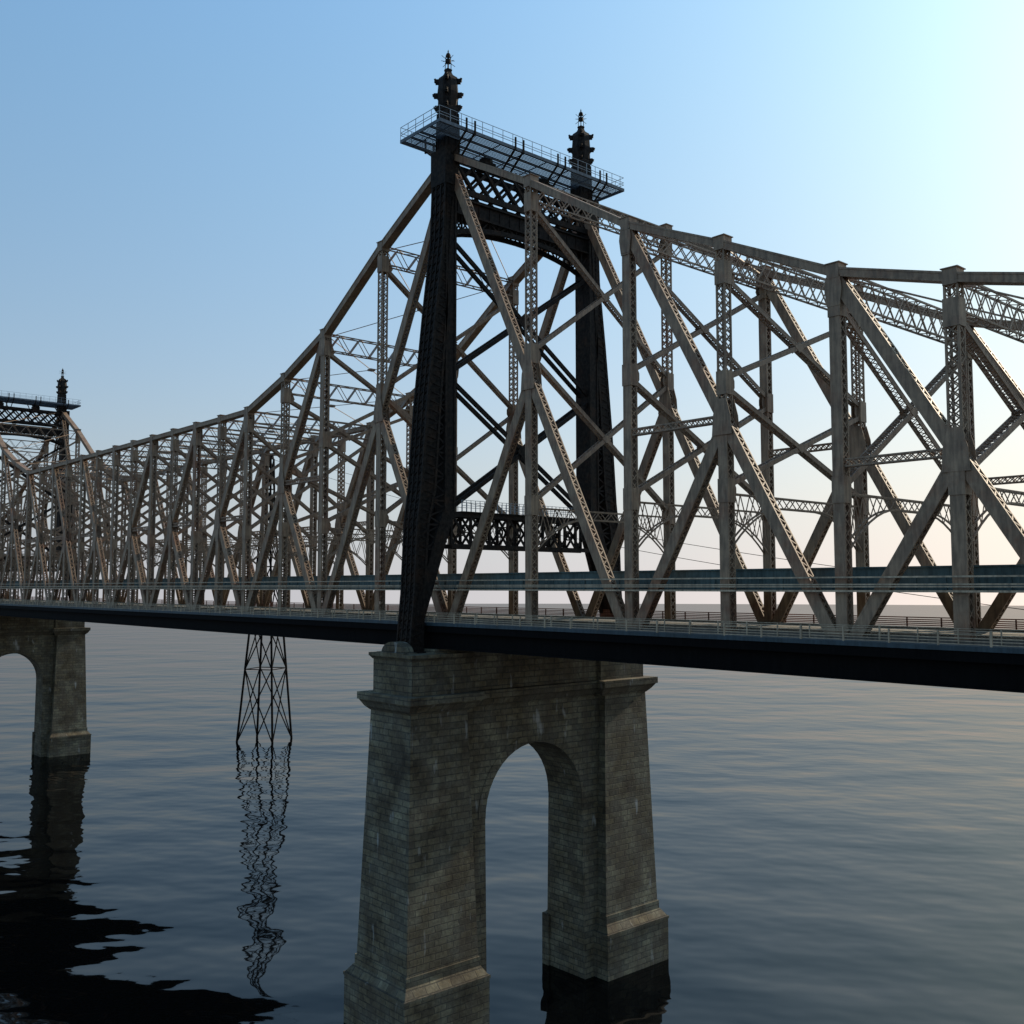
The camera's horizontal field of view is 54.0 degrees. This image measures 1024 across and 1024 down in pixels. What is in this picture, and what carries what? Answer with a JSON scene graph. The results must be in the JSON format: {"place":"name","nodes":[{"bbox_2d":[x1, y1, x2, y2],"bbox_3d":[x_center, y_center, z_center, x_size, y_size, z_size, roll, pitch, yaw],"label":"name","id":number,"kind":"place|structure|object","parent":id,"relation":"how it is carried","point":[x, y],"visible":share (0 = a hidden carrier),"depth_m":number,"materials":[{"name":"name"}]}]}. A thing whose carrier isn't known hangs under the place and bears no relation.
{"place":"outdoors","nodes":[
{"label":"outdoors","id":0,"kind":"place"},
{"bbox_2d":[0,604,1023,1023],"bbox_3d":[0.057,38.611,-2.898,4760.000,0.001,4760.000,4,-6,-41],"label":"river water","id":1,"kind":"structure","parent":0,"point":[826,850],"depth_m":149.18,"materials":[{"name":"blue liquid"}]},
{"bbox_2d":[0,616,90,757],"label":"stone pier","id":2,"kind":"structure","parent":1,"relation":"in","point":[53,652],"depth_m":232.12,"materials":[{"name":"grey stone"}]},
{"bbox_2d":[236,453,292,743],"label":"lattice mast","id":3,"kind":"object","parent":1,"relation":"in","point":[284,658],"visible":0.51,"depth_m":256.68,"materials":[{"name":"black metal"}]},
{"bbox_2d":[298,459,834,566],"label":"overhead cable","id":4,"kind":"object","parent":3,"relation":"attached to","point":[688,544],"visible":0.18,"depth_m":150.18,"materials":[{"name":"black metal"}]},
{"bbox_2d":[270,458,1023,609],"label":"overhead cable","id":5,"kind":"object","parent":3,"relation":"attached to","point":[719,564],"visible":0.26,"depth_m":147.63,"materials":[{"name":"black metal"}]},
{"bbox_2d":[343,641,668,1023],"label":"stone pier","id":6,"kind":"structure","parent":1,"relation":"in","point":[451,732],"depth_m":91.56,"materials":[{"name":"grey stone"}]},
{"bbox_2d":[0,50,1023,692],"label":"cantilever bridge","id":7,"kind":"structure","parent":6,"relation":"on","point":[966,646],"depth_m":92.50,"materials":[{"name":"paint"}]},
{"bbox_2d":[0,0,1023,605],"label":"sky","id":8,"kind":"structure","parent":0,"point":[191,191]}
]}

